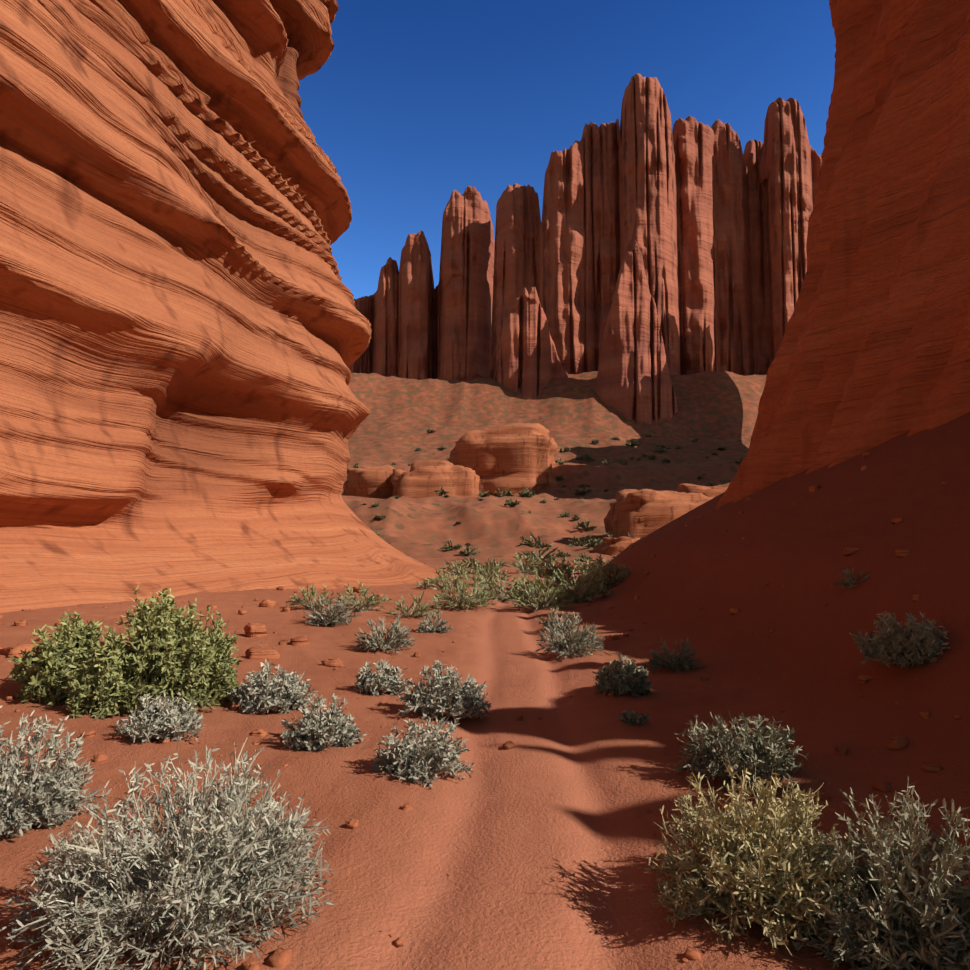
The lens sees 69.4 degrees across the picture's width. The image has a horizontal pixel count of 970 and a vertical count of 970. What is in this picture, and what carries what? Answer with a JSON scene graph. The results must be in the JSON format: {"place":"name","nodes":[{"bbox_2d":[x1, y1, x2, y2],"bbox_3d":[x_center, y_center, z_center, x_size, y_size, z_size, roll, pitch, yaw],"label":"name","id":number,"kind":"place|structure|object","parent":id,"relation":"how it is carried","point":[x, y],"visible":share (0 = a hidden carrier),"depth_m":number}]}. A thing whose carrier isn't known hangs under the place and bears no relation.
{"place":"outdoors","nodes":[
{"label":"outdoors","id":0,"kind":"place"},
{"bbox_2d":[0,371,969,969],"bbox_3d":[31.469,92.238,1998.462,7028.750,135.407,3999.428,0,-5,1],"label":"ground","id":1,"kind":"structure","parent":0,"point":[540,841],"depth_m":6.67},
{"bbox_2d":[0,0,450,612],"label":"wall","id":2,"kind":"structure","parent":1,"relation":"on","point":[184,336],"depth_m":19.07},
{"bbox_2d":[0,431,968,969],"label":"stones","id":3,"kind":"object","parent":1,"relation":"on","point":[278,957],"visible":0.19,"depth_m":6.63},
{"bbox_2d":[0,428,969,969],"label":"shrubs","id":4,"kind":"object","parent":1,"relation":"on","point":[890,910],"visible":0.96,"depth_m":3.27},
{"bbox_2d":[342,423,729,555],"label":"boulders","id":5,"kind":"object","parent":1,"relation":"on","point":[514,458],"visible":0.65,"depth_m":120.79},
{"bbox_2d":[348,73,821,424],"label":"massif","id":6,"kind":"structure","parent":1,"relation":"on","point":[644,260],"depth_m":262.74},
{"bbox_2d":[714,0,969,508],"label":"wall","id":7,"kind":"structure","parent":1,"relation":"on","point":[873,350],"depth_m":19.10},
{"bbox_2d":[297,0,835,298],"label":"sky","id":8,"kind":"structure","parent":0,"point":[414,103]}
]}

